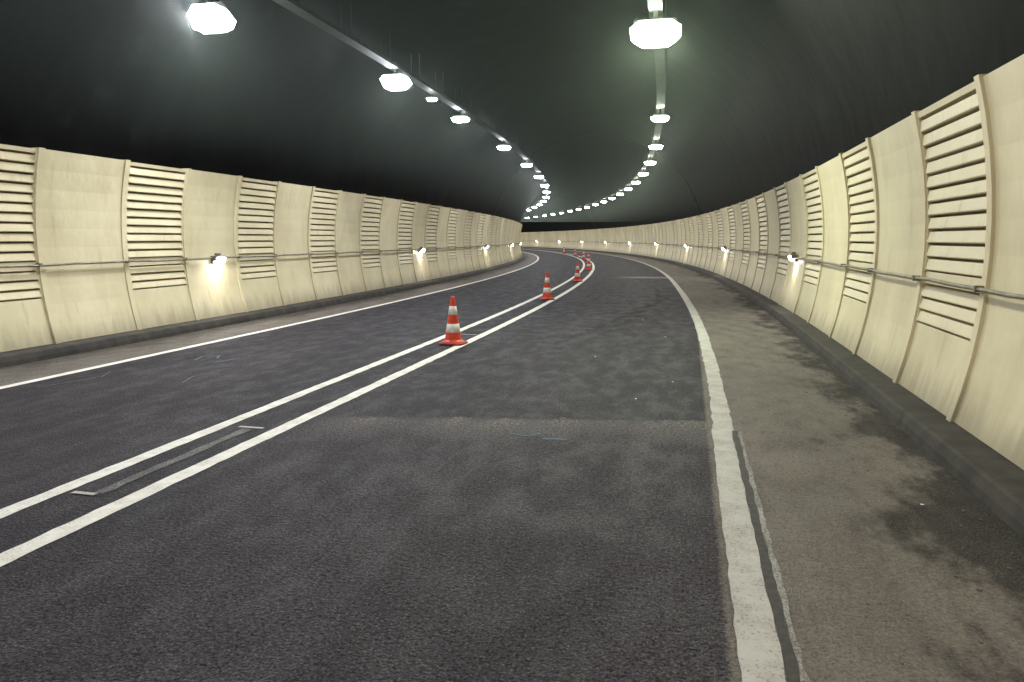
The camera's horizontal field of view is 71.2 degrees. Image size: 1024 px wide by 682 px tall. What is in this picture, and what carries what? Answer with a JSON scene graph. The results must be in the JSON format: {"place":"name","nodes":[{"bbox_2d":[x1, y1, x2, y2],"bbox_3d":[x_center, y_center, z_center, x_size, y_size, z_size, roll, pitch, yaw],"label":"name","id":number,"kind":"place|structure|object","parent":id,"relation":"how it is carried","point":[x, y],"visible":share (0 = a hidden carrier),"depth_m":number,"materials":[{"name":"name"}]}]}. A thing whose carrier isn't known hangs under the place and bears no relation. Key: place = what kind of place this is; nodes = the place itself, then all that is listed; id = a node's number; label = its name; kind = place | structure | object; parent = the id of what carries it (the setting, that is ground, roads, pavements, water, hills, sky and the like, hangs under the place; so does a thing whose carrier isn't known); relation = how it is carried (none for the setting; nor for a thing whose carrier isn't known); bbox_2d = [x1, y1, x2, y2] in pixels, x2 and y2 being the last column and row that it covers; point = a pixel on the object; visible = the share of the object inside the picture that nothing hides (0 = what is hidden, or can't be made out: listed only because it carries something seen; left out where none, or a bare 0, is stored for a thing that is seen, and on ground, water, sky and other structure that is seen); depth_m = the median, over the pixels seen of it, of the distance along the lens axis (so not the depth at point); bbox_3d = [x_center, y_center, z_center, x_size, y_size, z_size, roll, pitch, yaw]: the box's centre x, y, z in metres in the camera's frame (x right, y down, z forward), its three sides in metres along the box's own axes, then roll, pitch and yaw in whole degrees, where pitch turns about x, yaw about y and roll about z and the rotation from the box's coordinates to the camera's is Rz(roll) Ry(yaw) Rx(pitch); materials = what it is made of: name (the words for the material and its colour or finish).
{"place":"outdoors","nodes":[
{"label":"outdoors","id":0,"kind":"place"},
{"bbox_2d":[0,247,1023,681],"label":"road","id":1,"kind":"structure","parent":0,"point":[434,521],"depth_m":4.44,"materials":[{"name":"grey asphalt"}]},
{"bbox_2d":[93,428,251,492],"bbox_3d":[-2.511,0.881,5.477,0.105,0.001,1.650,2,8,14],"label":"old lane marking","id":2,"kind":"object","parent":1,"relation":"on","point":[159,466],"visible":1,"depth_m":5.32,"materials":[{"name":"paint"}]},
{"bbox_2d":[0,251,538,388],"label":"edge line marking","id":3,"kind":"object","parent":1,"relation":"on","point":[56,375],"visible":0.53,"depth_m":11.27,"materials":[{"name":"paint"}]},
{"bbox_2d":[71,334,476,494],"bbox_3d":[-1.758,0.439,8.549,0.420,0.001,8.139,2,8,13],"label":"survey marking","id":4,"kind":"object","parent":1,"relation":"on","point":[82,492],"visible":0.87,"depth_m":4.69,"materials":[{"name":"paint"}]},
{"bbox_2d":[0,249,584,518],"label":"line marking","id":5,"kind":"object","parent":1,"relation":"on","point":[21,505],"visible":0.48,"depth_m":6.02,"materials":[{"name":"paint"}]},
{"bbox_2d":[0,249,594,566],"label":"line marking","id":6,"kind":"object","parent":1,"relation":"on","point":[18,551],"visible":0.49,"depth_m":5.18,"materials":[{"name":"paint"}]},
{"bbox_2d":[195,356,566,439],"bbox_3d":[-1.931,0.509,8.072,6.442,0.001,0.505,7,11,40],"label":"blue spray marking","id":7,"kind":"object","parent":1,"relation":"on","point":[510,433],"visible":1,"depth_m":6.08,"materials":[{"name":"paint"}]},
{"bbox_2d":[438,296,467,345],"bbox_3d":[-0.930,-0.328,11.283,0.390,0.752,0.390,2,8,17],"label":"traffic cone","id":8,"kind":"object","parent":1,"relation":"on","point":[453,336],"visible":1,"depth_m":11.21,"materials":[{"name":"plastic"}]},
{"bbox_2d":[39,268,1021,664],"bbox_3d":[1.306,-1.474,21.982,11.052,0.010,42.089,2,8,11],"label":"gravel debris","id":9,"kind":"object","parent":1,"relation":"on","point":[853,458],"visible":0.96,"depth_m":4.46,"materials":[{"name":"grey gravel"}]},
{"bbox_2d":[539,272,554,299],"bbox_3d":[0.963,-1.512,19.582,0.390,0.752,0.390,-1,8,-6],"label":"traffic cone","id":10,"kind":"object","parent":1,"relation":"on","point":[547,294],"visible":1,"depth_m":19.50,"materials":[{"name":"plastic"}]},
{"bbox_2d":[572,262,581,281],"bbox_3d":[2.549,-2.691,27.844,0.390,0.752,0.390,2,8,11],"label":"traffic cone","id":11,"kind":"object","parent":1,"relation":"on","point":[577,278],"visible":1,"depth_m":27.77,"materials":[{"name":"plastic"}]},
{"bbox_2d":[585,256,592,269],"bbox_3d":[4.088,-4.157,38.118,0.390,0.752,0.390,3,9,17],"label":"traffic cone","id":12,"kind":"object","parent":1,"relation":"on","point":[588,267],"visible":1,"depth_m":38.04,"materials":[{"name":"plastic"}]},
{"bbox_2d":[535,248,733,429],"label":"edge line marking","id":13,"kind":"object","parent":1,"relation":"on","point":[720,415],"visible":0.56,"depth_m":8.84,"materials":[{"name":"paint"}]},
{"bbox_2d":[711,427,785,681],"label":"edge line marking","id":14,"kind":"object","parent":1,"relation":"on","point":[759,652],"visible":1,"depth_m":3.49,"materials":[{"name":"paint"}]},
{"bbox_2d":[732,431,800,681],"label":"joint sealant","id":15,"kind":"object","parent":1,"relation":"on","point":[790,664],"visible":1,"depth_m":3.49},
{"bbox_2d":[524,247,1023,538],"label":"kerb","id":16,"kind":"structure","parent":1,"relation":"on","point":[991,479],"depth_m":6.03,"materials":[{"name":"concrete"}]},
{"bbox_2d":[738,432,810,681],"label":"old edge line marking","id":17,"kind":"object","parent":1,"relation":"on","point":[784,599],"visible":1,"depth_m":3.55,"materials":[{"name":"paint"}]},
{"label":"ground","id":18,"kind":"structure","parent":0,"visible":0},
{"bbox_2d":[0,253,524,367],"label":"kerb","id":19,"kind":"structure","parent":18,"relation":"on","point":[29,355],"depth_m":12.78,"materials":[{"name":"concrete"}]},
{"bbox_2d":[0,0,1023,231],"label":"tunnel lining","id":20,"kind":"object","parent":18,"relation":"on","point":[761,96],"visible":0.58,"depth_m":15.84,"materials":[{"name":"black concrete"}]},
{"bbox_2d":[188,0,235,32],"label":"tunnel ceiling lamp","id":21,"kind":"object","parent":20,"relation":"attached to","point":[207,16],"visible":0.91,"depth_m":11.56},
{"bbox_2d":[210,253,225,262],"bbox_3d":[-5.755,-1.625,14.042,0.150,0.190,0.320,2,8,13],"label":"wall lamp","id":22,"kind":"object","parent":20,"relation":"attached to","point":[218,258],"visible":1,"depth_m":13.98,"materials":[{"name":"glass"}]},
{"bbox_2d":[0,243,519,267],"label":"cable conduit","id":23,"kind":"object","parent":20,"relation":"attached to","point":[74,263],"visible":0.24,"depth_m":13.11,"materials":[{"name":"grey metal"}]},
{"bbox_2d":[0,144,521,351],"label":"tunnel wall panelling","id":24,"kind":"object","parent":20,"relation":"attached to","point":[60,207],"visible":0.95,"depth_m":13.12,"materials":[{"name":"beige concrete"}]},
{"bbox_2d":[273,0,547,208],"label":"cable tray","id":25,"kind":"object","parent":20,"relation":"hanging from","point":[300,10],"visible":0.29,"depth_m":16.17,"materials":[{"name":"metal"}]},
{"bbox_2d":[380,69,411,89],"bbox_3d":[-2.719,-6.155,16.758,0.702,0.490,0.451,2,8,12],"label":"tunnel ceiling lamp","id":26,"kind":"object","parent":25,"relation":"attached to","point":[396,81],"visible":0.96,"depth_m":16.65,"materials":[{"name":"white glass"}]},
{"bbox_2d":[427,94,436,100],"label":"tunnel ceiling lamp","id":27,"kind":"object","parent":25,"relation":"attached to","point":[431,98],"visible":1,"depth_m":19.26,"materials":[{"name":"white"}]},
{"bbox_2d":[451,110,469,122],"bbox_3d":[-1.589,-6.944,22.098,0.540,0.335,0.378,2,8,11],"label":"tunnel ceiling lamp","id":28,"kind":"object","parent":25,"relation":"attached to","point":[460,118],"visible":1,"depth_m":22.00,"materials":[{"name":"white glass"}]},
{"bbox_2d":[497,141,510,149],"bbox_3d":[-0.328,-7.917,28.921,0.540,0.335,0.378,1,8,9],"label":"tunnel ceiling lamp","id":29,"kind":"object","parent":25,"relation":"attached to","point":[503,146],"visible":1,"depth_m":28.82,"materials":[{"name":"white glass"}]},
{"bbox_2d":[521,160,531,166],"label":"tunnel ceiling lamp","id":30,"kind":"object","parent":25,"relation":"attached to","point":[526,164],"visible":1,"depth_m":35.67,"materials":[{"name":"white glass"}]},
{"bbox_2d":[522,0,666,216],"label":"cable tray","id":31,"kind":"object","parent":20,"relation":"hanging from","point":[660,55],"visible":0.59,"depth_m":19.77,"materials":[{"name":"metal"}]},
{"bbox_2d":[639,169,647,175],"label":"tunnel ceiling lamp","id":32,"kind":"object","parent":31,"relation":"attached to","point":[643,173],"visible":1,"depth_m":40.68,"materials":[{"name":"white glass"}]},
{"bbox_2d":[644,157,655,164],"bbox_3d":[6.701,-8.749,34.751,0.540,0.335,0.378,1,8,8],"label":"tunnel ceiling lamp","id":33,"kind":"object","parent":31,"relation":"attached to","point":[649,162],"visible":1,"depth_m":34.66,"materials":[{"name":"white glass"}]},
{"bbox_2d":[630,11,680,47],"bbox_3d":[2.517,-5.505,12.547,0.864,0.608,0.548,2,8,13],"label":"tunnel ceiling lamp","id":34,"kind":"object","parent":31,"relation":"hanging from","point":[655,31],"visible":0.98,"depth_m":12.43,"materials":[{"name":"white glass"}]},
{"bbox_2d":[649,140,662,148],"bbox_3d":[5.771,-7.888,28.716,0.540,0.335,0.378,1,8,9],"label":"tunnel ceiling lamp","id":35,"kind":"object","parent":31,"relation":"attached to","point":[656,146],"visible":1,"depth_m":28.60,"materials":[{"name":"white glass"}]},
{"bbox_2d":[651,109,668,121],"bbox_3d":[4.540,-6.918,21.919,0.540,0.335,0.378,2,8,11],"label":"tunnel ceiling lamp","id":36,"kind":"object","parent":31,"relation":"attached to","point":[660,116],"visible":1,"depth_m":21.81,"materials":[{"name":"white glass"}]},
{"bbox_2d":[494,134,699,215],"bbox_3d":[4.667,-9.067,39.889,11.648,4.791,0.041,1,8,7],"label":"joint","id":37,"kind":"object","parent":20,"relation":"attached to","point":[600,134],"visible":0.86,"depth_m":39.51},
{"bbox_2d":[520,54,1023,469],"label":"tunnel wall panelling","id":38,"kind":"object","parent":20,"relation":"attached to","point":[935,190],"visible":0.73,"depth_m":7.43,"materials":[{"name":"beige concrete"}]},
{"bbox_2d":[788,252,797,260],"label":"wall lamp","id":39,"kind":"object","parent":38,"relation":"attached to","point":[792,256],"visible":0.98,"depth_m":15.27,"materials":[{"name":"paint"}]},
{"bbox_2d":[563,241,1023,299],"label":"cable conduit","id":40,"kind":"object","parent":38,"relation":"attached to","point":[977,288],"visible":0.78,"depth_m":7.36,"materials":[{"name":"grey metal"}]}
]}

